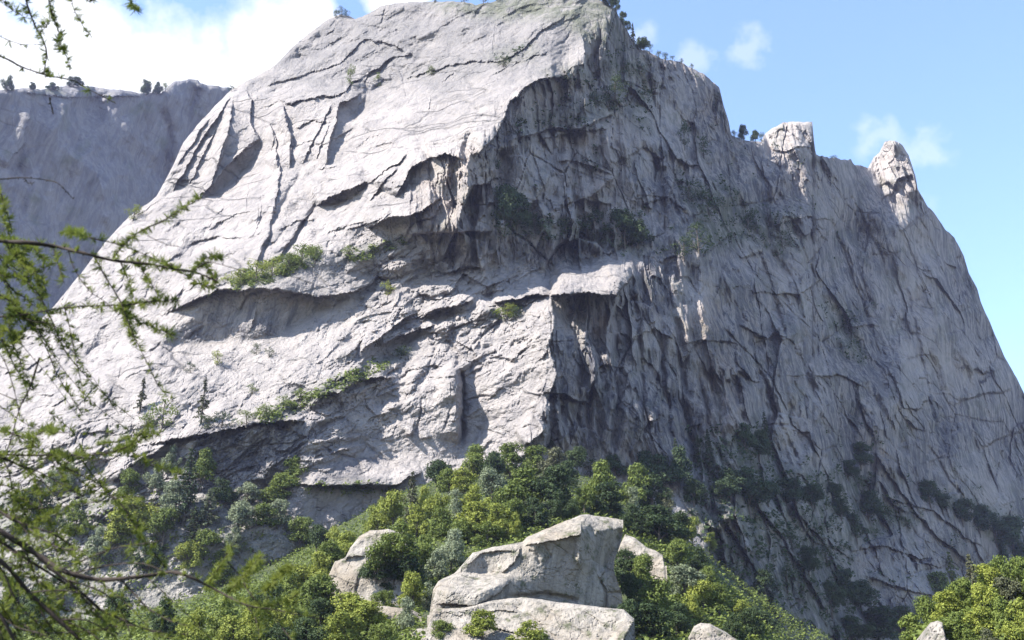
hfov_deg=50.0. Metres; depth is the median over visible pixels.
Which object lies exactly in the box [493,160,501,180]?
shrub
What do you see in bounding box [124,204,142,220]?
shrub
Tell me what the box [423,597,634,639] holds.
rock slab
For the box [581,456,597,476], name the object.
shrub
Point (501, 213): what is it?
shrub
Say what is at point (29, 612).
shrub
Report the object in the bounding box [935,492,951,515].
broadleaf tree
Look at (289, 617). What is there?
shrub
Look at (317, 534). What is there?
broadleaf tree
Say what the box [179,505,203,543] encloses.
conifer tree
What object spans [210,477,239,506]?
shrub
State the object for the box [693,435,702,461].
conifer tree
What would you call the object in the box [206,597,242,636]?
shrub
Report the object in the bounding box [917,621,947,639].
rock
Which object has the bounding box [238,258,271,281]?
shrub
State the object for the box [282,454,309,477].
broadleaf tree
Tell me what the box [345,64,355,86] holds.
shrub
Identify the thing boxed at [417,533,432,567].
shrub
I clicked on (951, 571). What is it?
conifer tree
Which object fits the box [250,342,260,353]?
shrub
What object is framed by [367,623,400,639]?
shrub
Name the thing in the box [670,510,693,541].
broadleaf tree
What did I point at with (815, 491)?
broadleaf tree
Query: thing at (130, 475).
shrub
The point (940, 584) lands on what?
broadleaf tree
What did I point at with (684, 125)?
shrub
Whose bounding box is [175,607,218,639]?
shrub
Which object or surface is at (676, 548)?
broadleaf tree
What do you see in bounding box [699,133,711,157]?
shrub
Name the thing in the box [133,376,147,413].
conifer tree
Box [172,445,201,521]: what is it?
conifer tree
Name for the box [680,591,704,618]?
shrub
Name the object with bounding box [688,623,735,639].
rock
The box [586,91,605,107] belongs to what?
shrub
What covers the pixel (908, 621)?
broadleaf tree
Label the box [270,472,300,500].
shrub
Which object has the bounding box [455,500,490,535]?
broadleaf tree
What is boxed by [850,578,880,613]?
broadleaf tree
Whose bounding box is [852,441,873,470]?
broadleaf tree
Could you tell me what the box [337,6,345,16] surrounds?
shrub
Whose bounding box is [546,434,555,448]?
conifer tree
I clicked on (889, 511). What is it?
shrub
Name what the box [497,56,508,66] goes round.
shrub
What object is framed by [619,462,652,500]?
broadleaf tree
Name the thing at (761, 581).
broadleaf tree
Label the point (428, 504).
shrub
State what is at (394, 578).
shrub
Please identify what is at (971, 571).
conifer tree
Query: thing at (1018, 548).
broadleaf tree
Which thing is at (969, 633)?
shrub
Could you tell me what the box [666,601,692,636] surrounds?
broadleaf tree
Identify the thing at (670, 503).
broadleaf tree
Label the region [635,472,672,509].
broadleaf tree
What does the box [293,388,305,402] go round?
shrub
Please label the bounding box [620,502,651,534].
shrub
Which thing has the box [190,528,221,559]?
shrub
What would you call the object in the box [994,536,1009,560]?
broadleaf tree
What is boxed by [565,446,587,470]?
broadleaf tree
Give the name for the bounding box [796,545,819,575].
broadleaf tree
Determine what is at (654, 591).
broadleaf tree
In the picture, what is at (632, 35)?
conifer tree
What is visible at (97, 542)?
shrub
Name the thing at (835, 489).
broadleaf tree
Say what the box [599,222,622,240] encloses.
shrub
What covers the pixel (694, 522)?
broadleaf tree
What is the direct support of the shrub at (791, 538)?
on the mountain
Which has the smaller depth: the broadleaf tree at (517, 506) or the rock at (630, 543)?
the rock at (630, 543)
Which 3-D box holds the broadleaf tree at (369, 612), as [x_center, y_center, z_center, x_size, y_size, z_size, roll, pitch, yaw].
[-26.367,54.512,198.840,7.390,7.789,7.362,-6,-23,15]
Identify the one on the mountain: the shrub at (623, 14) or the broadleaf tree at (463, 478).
the shrub at (623, 14)
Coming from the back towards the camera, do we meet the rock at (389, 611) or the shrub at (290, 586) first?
the shrub at (290, 586)
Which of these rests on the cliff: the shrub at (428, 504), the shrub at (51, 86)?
the shrub at (51, 86)
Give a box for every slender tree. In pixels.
[448,488,463,517]
[625,485,640,514]
[987,554,1007,577]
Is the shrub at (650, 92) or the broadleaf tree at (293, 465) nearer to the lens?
the broadleaf tree at (293, 465)
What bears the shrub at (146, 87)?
on the cliff
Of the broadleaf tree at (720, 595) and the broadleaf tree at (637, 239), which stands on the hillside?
the broadleaf tree at (720, 595)
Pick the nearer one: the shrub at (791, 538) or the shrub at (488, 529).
the shrub at (488, 529)
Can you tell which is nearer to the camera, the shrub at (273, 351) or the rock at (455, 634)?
the rock at (455, 634)
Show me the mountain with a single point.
(598, 350)
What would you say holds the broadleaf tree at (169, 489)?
on the mountain
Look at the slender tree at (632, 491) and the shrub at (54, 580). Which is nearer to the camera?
the slender tree at (632, 491)
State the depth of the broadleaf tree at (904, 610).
662.18 m
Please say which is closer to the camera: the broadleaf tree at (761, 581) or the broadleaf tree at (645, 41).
the broadleaf tree at (761, 581)
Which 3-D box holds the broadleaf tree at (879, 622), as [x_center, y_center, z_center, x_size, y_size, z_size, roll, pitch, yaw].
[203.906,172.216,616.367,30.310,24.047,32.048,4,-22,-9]
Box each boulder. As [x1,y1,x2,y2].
[329,529,406,605]
[427,514,622,625]
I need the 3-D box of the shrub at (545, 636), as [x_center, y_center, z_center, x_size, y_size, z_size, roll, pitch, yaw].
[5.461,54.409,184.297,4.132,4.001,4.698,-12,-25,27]
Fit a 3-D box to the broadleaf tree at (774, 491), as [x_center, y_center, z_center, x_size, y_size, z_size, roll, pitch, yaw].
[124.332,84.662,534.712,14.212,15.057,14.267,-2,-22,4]
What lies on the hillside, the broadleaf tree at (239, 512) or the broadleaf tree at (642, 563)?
the broadleaf tree at (642, 563)
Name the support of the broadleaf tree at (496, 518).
on the hillside
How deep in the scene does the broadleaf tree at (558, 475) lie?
314.42 m
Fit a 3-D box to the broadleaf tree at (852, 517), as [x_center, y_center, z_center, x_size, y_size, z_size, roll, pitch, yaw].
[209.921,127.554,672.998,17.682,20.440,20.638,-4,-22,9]
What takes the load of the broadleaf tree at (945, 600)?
on the hillside
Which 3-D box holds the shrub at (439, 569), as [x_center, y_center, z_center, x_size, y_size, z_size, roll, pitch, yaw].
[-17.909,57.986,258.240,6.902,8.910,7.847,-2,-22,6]
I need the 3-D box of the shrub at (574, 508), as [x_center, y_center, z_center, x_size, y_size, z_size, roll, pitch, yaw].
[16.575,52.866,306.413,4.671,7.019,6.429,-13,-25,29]
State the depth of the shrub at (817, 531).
590.55 m
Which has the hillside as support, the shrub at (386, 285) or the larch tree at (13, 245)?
the larch tree at (13, 245)
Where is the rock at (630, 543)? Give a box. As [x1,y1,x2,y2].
[618,534,666,580]
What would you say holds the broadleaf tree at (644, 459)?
on the mountain
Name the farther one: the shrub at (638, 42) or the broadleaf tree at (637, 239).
the shrub at (638, 42)
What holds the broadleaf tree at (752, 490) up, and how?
on the mountain
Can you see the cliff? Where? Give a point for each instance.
(102, 161)
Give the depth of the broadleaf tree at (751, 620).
235.81 m
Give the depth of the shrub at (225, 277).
540.59 m
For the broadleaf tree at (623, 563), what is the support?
on the hillside
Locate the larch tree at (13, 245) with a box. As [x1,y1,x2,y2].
[0,0,319,639]
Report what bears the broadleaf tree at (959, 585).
on the hillside
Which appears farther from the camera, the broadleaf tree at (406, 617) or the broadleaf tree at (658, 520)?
the broadleaf tree at (658, 520)
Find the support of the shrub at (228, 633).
on the hillside
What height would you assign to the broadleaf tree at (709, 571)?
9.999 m
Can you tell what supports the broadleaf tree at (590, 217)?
on the mountain
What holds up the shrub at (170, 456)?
on the mountain
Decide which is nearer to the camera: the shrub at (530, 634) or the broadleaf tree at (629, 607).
the shrub at (530, 634)
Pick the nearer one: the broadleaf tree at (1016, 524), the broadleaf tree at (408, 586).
the broadleaf tree at (408, 586)
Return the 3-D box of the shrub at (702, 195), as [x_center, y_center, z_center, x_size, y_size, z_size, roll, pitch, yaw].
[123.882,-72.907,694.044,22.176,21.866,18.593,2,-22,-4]
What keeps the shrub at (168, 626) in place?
on the hillside
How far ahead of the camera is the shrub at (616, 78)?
669.54 m
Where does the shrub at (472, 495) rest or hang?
on the hillside
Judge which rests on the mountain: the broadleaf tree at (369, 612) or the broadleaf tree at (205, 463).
the broadleaf tree at (205, 463)
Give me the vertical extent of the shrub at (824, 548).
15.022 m
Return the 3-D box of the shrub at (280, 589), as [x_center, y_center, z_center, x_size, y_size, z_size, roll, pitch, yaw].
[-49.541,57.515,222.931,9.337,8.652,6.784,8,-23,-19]
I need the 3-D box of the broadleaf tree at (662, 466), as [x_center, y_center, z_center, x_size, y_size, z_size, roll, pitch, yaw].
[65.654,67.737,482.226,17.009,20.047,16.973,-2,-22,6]
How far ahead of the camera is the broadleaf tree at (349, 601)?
201.75 m
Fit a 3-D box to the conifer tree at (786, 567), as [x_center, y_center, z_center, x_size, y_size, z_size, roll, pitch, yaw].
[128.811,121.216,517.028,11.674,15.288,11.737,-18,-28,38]
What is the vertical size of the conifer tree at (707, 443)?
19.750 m
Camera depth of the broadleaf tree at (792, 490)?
567.67 m
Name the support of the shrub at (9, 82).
on the cliff
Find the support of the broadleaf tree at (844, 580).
on the mountain
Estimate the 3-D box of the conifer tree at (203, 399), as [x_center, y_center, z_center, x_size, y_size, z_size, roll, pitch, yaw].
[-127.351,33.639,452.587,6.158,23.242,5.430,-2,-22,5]
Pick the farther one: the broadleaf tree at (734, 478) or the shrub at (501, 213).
the shrub at (501, 213)
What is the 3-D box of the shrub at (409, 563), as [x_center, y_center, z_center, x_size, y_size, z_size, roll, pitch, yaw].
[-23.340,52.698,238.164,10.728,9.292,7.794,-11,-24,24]
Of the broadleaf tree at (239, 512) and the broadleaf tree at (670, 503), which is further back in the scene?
the broadleaf tree at (670, 503)
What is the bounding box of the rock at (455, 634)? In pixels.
[397,628,481,639]
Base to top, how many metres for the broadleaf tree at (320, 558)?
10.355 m
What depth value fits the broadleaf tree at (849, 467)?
710.41 m
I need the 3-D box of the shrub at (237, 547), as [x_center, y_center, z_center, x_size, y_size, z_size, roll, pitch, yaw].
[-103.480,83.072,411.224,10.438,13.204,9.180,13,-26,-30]
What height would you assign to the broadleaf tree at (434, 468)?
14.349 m
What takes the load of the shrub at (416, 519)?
on the hillside
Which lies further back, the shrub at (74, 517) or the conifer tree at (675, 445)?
the conifer tree at (675, 445)
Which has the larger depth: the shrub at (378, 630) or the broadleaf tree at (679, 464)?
the broadleaf tree at (679, 464)
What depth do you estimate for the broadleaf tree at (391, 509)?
334.37 m
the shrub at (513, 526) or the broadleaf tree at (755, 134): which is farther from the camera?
the broadleaf tree at (755, 134)
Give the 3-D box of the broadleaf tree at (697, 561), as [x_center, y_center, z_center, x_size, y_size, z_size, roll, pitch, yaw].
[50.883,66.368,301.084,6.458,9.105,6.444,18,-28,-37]
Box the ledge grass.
[0,236,521,622]
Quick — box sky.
[0,0,1023,391]
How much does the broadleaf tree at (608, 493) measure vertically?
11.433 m
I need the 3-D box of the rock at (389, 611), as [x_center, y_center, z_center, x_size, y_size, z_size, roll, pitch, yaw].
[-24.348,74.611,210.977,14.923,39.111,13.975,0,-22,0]
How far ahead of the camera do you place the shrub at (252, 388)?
483.30 m
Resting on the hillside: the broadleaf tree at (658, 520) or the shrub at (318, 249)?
the broadleaf tree at (658, 520)
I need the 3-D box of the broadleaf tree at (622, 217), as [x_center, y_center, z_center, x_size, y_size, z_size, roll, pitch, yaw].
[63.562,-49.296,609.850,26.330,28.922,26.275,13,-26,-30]
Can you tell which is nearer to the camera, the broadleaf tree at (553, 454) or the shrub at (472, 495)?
the shrub at (472, 495)
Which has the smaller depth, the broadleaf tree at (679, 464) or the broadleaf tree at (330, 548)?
the broadleaf tree at (330, 548)
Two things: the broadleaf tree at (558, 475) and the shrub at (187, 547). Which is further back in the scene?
the shrub at (187, 547)
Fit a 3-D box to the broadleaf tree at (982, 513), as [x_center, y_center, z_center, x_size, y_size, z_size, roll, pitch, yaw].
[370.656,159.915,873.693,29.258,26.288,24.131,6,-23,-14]
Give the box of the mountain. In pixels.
[0,0,1023,639]
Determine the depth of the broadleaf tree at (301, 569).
246.42 m
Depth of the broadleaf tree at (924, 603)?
156.07 m
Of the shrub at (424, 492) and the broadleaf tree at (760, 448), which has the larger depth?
the broadleaf tree at (760, 448)
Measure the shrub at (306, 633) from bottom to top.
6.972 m
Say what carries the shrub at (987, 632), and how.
on the hillside
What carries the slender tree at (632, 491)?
on the hillside
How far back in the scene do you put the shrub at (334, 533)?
357.09 m
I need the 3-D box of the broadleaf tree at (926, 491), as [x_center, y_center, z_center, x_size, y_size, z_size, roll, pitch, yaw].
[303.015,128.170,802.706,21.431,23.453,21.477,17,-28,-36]
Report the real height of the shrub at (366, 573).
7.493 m
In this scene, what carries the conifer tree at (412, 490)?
on the hillside
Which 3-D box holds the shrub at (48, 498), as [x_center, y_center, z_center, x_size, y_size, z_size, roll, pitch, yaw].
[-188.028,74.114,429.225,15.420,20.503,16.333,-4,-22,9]
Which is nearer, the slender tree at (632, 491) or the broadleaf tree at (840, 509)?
the slender tree at (632, 491)
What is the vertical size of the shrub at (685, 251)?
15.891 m
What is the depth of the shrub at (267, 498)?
433.22 m
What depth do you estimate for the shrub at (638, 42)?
754.02 m
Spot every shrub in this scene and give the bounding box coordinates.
[0,75,15,91]
[0,574,43,614]
[8,485,54,531]
[11,593,60,639]
[29,82,36,89]
[41,575,68,606]
[44,462,76,499]
[45,82,59,90]
[56,498,89,536]
[66,76,86,86]
[82,525,109,561]
[100,514,134,546]
[101,592,133,626]
[117,467,142,496]
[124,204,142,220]
[131,533,166,572]
[137,411,161,433]
[139,79,152,95]
[142,468,165,493]
[144,596,178,636]
[148,395,180,430]
[152,81,163,94]
[161,444,182,474]
[173,540,203,570]
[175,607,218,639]
[183,361,197,371]
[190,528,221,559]
[198,415,216,428]
[206,548,234,584]
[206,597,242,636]
[210,411,236,427]
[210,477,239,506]
[212,351,222,365]
[212,613,259,639]
[219,273,233,291]
[224,525,247,558]
[229,268,253,287]
[232,409,258,427]
[234,481,262,502]
[235,604,276,639]
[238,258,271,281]
[244,581,284,612]
[248,383,257,393]
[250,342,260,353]
[255,402,276,423]
[257,622,302,639]
[258,480,291,503]
[264,257,285,276]
[264,571,302,602]
[265,345,274,357]
[269,594,308,634]
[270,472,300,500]
[276,394,296,410]
[277,252,299,266]
[288,241,317,266]
[292,616,332,639]
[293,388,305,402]
[306,244,322,263]
[317,610,366,639]
[325,526,340,544]
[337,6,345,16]
[341,245,357,262]
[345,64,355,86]
[356,553,395,583]
[362,504,391,532]
[363,532,401,574]
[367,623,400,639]
[368,589,395,606]
[379,568,407,589]
[380,281,395,294]
[382,540,427,582]
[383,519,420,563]
[395,345,411,355]
[396,502,429,536]
[416,484,432,518]
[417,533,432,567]
[418,581,433,607]
[422,493,450,518]
[423,548,449,579]
[426,65,434,74]
[428,505,452,537]
[430,619,455,638]
[449,518,474,543]
[458,483,491,513]
[470,521,505,546]
[490,208,513,239]
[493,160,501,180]
[493,302,516,319]
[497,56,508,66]
[503,511,523,537]
[505,619,547,639]
[511,306,524,318]
[520,495,550,526]
[529,210,541,232]
[537,632,551,639]
[545,489,575,517]
[557,215,580,238]
[564,498,579,516]
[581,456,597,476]
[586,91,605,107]
[598,71,629,99]
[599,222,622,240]
[600,93,622,110]
[605,0,615,7]
[613,0,619,13]
[619,11,626,24]
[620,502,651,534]
[623,21,630,30]
[634,36,642,49]
[636,84,652,106]
[670,235,697,261]
[676,119,690,149]
[678,177,703,201]
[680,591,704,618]
[686,221,712,256]
[693,189,725,217]
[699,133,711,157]
[704,531,717,551]
[720,612,751,639]
[740,208,760,231]
[759,132,763,142]
[769,230,793,250]
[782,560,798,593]
[787,529,802,551]
[810,522,822,543]
[820,543,835,566]
[881,504,895,527]
[959,627,980,639]
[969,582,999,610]
[977,593,1012,632]
[978,627,998,639]
[993,620,1023,639]
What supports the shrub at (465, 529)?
on the hillside
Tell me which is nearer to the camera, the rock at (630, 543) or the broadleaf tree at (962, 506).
the rock at (630, 543)
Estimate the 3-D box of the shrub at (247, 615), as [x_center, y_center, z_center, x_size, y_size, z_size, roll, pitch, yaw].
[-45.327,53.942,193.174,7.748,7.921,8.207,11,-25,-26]
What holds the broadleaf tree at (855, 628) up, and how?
on the mountain
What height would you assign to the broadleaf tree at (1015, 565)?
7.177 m
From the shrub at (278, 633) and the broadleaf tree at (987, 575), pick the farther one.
the shrub at (278, 633)
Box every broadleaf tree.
[106,495,159,543]
[144,506,178,545]
[158,478,192,520]
[185,447,217,491]
[226,500,256,532]
[252,502,281,532]
[269,498,292,529]
[281,563,311,590]
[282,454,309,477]
[287,515,314,550]
[296,571,343,606]
[302,550,333,577]
[303,597,336,626]
[308,524,330,550]
[313,539,345,572]
[330,589,369,617]
[335,530,357,558]
[351,599,388,633]
[374,489,407,526]
[394,596,415,628]
[396,570,428,609]
[424,459,454,491]
[434,467,460,495]
[436,528,467,571]
[450,466,478,495]
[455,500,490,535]
[461,609,498,639]
[462,443,485,475]
[477,466,505,501]
[478,502,512,531]
[481,448,508,475]
[490,466,544,505]
[492,183,523,237]
[498,441,523,477]
[503,497,525,525]
[508,192,532,233]
[518,445,547,478]
[528,463,574,509]
[536,447,567,476]
[551,459,578,492]
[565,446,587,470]
[574,486,595,512]
[579,204,605,238]
[582,459,616,501]
[590,480,624,515]
[602,207,650,248]
[606,454,628,479]
[614,548,636,578]
[617,572,647,601]
[617,598,642,627]
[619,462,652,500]
[624,553,654,584]
[625,217,654,250]
[632,576,674,607]
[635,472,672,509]
[635,602,675,638]
[636,36,649,49]
[637,449,657,473]
[639,504,689,543]
[646,454,677,484]
[655,488,675,515]
[661,444,693,496]
[663,536,694,564]
[666,563,707,596]
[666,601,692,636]
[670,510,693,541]
[680,478,706,506]
[685,579,714,610]
[686,515,700,543]
[687,545,708,571]
[700,565,720,588]
[705,582,730,615]
[710,468,746,502]
[710,478,736,502]
[732,599,751,617]
[733,466,772,516]
[736,421,759,454]
[738,124,748,139]
[739,607,765,635]
[750,129,759,142]
[750,568,776,600]
[752,430,770,461]
[758,610,782,632]
[759,480,780,506]
[776,476,811,509]
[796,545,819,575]
[799,483,824,511]
[821,580,846,618]
[826,482,845,501]
[831,497,849,520]
[831,567,860,599]
[841,614,874,639]
[843,459,860,480]
[845,512,868,543]
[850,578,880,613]
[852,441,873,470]
[859,489,887,522]
[863,605,902,639]
[892,605,915,634]
[897,612,925,639]
[912,595,936,623]
[918,479,942,510]
[927,570,950,592]
[929,589,962,620]
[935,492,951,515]
[938,609,970,639]
[946,576,973,610]
[952,498,976,526]
[962,605,994,638]
[972,563,1003,586]
[973,504,993,537]
[989,512,1017,548]
[993,574,1023,605]
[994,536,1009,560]
[1000,555,1023,582]
[1002,513,1023,557]
[1004,597,1023,628]
[1012,541,1023,558]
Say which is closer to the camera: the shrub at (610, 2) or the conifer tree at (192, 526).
the conifer tree at (192, 526)
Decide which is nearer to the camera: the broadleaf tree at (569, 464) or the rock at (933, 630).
the rock at (933, 630)
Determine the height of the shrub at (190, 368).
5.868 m
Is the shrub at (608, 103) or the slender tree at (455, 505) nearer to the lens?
the slender tree at (455, 505)
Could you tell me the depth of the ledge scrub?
573.03 m
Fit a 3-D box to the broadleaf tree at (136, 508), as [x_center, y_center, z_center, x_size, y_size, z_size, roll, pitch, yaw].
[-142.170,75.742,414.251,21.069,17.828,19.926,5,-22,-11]
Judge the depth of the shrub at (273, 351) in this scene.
508.34 m
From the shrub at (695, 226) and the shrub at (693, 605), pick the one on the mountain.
the shrub at (695, 226)
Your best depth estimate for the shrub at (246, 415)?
444.09 m
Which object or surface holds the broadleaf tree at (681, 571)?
on the hillside
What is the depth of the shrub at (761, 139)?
877.31 m
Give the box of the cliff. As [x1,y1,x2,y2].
[0,79,230,347]
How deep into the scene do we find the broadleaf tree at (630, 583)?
230.79 m
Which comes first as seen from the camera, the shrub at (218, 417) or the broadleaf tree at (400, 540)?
the broadleaf tree at (400, 540)
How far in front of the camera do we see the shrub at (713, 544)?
465.04 m
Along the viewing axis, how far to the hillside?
318.79 m
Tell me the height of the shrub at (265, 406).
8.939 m
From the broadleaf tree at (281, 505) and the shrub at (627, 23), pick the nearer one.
the broadleaf tree at (281, 505)
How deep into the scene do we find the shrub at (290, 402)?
460.18 m
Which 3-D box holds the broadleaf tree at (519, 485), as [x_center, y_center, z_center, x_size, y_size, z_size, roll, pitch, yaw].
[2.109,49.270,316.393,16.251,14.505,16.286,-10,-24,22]
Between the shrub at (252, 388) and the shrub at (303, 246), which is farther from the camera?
the shrub at (303, 246)
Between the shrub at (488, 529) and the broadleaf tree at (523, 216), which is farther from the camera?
the broadleaf tree at (523, 216)
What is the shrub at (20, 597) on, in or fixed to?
on the mountain
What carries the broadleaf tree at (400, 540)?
on the hillside
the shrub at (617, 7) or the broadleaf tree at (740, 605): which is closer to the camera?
the broadleaf tree at (740, 605)
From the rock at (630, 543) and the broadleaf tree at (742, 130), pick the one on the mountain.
the broadleaf tree at (742, 130)
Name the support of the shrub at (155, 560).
on the mountain
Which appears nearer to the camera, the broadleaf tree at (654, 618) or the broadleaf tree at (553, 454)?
the broadleaf tree at (654, 618)
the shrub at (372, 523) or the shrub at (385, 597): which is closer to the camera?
the shrub at (385, 597)
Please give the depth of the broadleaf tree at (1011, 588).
147.52 m
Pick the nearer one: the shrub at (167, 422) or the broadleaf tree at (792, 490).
the shrub at (167, 422)
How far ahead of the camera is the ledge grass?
466.00 m
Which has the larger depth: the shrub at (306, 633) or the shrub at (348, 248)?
the shrub at (348, 248)
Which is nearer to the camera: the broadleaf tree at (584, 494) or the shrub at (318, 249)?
the broadleaf tree at (584, 494)
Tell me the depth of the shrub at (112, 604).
225.24 m
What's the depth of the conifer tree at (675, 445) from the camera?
490.11 m
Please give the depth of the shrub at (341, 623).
187.59 m
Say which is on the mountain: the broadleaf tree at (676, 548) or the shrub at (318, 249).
the shrub at (318, 249)
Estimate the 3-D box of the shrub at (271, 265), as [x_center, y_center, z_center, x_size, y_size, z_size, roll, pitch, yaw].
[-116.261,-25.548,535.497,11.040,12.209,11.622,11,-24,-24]
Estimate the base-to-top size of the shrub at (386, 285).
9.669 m
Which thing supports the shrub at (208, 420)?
on the mountain
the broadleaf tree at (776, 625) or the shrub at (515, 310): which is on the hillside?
the broadleaf tree at (776, 625)
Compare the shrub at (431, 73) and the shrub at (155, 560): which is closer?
the shrub at (155, 560)
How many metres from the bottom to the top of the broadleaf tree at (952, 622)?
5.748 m
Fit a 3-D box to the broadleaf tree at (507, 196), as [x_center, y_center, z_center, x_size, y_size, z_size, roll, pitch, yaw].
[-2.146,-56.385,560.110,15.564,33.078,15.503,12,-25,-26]
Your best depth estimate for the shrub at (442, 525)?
294.87 m
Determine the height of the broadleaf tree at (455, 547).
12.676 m
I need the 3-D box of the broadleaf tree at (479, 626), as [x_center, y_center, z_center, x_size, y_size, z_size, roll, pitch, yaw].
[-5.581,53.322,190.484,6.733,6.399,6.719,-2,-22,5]
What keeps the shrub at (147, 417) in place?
on the mountain
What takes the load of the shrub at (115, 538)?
on the mountain
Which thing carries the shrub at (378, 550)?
on the boulder at (344, 573)
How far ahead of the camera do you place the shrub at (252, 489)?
431.13 m
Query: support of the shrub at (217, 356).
on the mountain
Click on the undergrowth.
(212, 601)
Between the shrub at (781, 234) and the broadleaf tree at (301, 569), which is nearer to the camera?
the broadleaf tree at (301, 569)
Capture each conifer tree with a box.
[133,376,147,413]
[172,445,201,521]
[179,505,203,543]
[192,377,209,423]
[196,490,220,527]
[403,471,421,524]
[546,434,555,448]
[630,23,635,44]
[670,438,683,480]
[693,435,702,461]
[702,429,713,463]
[761,410,775,459]
[946,552,958,582]
[963,554,979,601]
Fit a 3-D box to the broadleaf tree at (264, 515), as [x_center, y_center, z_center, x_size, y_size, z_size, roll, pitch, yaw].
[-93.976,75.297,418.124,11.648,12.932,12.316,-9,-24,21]
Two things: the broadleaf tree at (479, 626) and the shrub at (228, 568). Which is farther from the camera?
the shrub at (228, 568)
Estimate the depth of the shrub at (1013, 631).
135.45 m
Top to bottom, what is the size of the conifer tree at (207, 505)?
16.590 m
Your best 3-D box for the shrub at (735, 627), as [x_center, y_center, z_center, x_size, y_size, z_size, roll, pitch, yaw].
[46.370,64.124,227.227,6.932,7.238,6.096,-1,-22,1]
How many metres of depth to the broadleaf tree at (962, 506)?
835.27 m
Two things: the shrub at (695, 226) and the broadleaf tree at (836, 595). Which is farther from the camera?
the shrub at (695, 226)
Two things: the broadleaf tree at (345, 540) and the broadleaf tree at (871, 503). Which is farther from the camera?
the broadleaf tree at (871, 503)
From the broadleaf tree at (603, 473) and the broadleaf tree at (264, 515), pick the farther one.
the broadleaf tree at (264, 515)
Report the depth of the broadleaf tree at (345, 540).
279.25 m
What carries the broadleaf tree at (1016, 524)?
on the mountain
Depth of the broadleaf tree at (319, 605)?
204.37 m
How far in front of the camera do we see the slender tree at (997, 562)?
155.47 m
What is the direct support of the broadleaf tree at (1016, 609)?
on the hillside
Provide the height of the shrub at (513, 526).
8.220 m
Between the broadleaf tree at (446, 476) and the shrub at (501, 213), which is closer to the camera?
the broadleaf tree at (446, 476)
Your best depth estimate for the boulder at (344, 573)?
242.23 m
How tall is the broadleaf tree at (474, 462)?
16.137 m
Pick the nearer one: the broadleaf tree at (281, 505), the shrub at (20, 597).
the shrub at (20, 597)
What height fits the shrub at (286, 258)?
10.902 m
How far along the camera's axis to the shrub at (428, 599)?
230.52 m
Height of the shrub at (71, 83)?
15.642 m
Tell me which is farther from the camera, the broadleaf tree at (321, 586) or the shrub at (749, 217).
the shrub at (749, 217)
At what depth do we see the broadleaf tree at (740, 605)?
286.83 m
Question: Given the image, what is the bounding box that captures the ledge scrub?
[492,37,1023,639]
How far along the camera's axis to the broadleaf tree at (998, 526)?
890.64 m
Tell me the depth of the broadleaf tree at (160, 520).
407.62 m
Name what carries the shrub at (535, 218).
on the mountain
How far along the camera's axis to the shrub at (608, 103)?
669.73 m
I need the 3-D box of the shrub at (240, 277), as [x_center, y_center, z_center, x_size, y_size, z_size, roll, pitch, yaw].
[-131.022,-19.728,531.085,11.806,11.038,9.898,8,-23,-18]
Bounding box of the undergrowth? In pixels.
[9,466,1023,639]
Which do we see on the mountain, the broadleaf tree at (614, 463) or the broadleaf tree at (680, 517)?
the broadleaf tree at (614, 463)
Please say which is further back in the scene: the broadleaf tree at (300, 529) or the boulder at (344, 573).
the broadleaf tree at (300, 529)
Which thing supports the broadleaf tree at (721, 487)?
on the mountain
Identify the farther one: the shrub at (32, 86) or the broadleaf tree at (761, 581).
the shrub at (32, 86)
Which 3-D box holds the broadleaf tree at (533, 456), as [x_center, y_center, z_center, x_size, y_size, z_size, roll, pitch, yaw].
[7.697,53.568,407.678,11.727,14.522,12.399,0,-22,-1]
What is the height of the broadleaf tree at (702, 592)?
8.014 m
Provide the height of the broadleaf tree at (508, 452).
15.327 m
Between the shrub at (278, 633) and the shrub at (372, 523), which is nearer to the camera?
the shrub at (278, 633)
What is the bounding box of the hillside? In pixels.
[16,472,795,639]
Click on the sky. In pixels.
(942, 80)
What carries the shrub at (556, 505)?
on the hillside
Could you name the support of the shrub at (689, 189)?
on the mountain
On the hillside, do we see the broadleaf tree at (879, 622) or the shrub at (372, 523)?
the shrub at (372, 523)
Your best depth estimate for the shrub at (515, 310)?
515.07 m
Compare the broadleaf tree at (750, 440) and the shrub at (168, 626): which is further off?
the broadleaf tree at (750, 440)
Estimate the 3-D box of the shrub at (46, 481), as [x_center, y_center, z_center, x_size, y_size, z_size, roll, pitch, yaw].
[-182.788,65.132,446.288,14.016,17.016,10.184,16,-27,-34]
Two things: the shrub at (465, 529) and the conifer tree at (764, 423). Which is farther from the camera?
the conifer tree at (764, 423)
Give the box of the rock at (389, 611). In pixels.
[378,606,421,621]
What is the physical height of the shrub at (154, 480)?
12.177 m
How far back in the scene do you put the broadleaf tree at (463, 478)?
363.26 m
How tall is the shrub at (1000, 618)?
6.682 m
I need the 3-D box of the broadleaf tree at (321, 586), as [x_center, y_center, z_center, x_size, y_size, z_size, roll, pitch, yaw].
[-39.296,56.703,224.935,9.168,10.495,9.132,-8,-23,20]
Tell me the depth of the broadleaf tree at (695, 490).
477.00 m
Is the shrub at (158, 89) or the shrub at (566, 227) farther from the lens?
the shrub at (158, 89)
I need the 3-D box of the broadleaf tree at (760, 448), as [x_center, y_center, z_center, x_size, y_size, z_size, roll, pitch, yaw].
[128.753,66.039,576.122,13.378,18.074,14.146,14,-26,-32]
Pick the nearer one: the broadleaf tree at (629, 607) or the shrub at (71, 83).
the broadleaf tree at (629, 607)
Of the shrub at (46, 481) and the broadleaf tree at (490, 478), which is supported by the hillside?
the broadleaf tree at (490, 478)
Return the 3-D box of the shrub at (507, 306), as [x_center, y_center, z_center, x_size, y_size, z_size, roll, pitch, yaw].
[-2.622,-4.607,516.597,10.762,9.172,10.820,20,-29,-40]
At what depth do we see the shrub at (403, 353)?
511.30 m

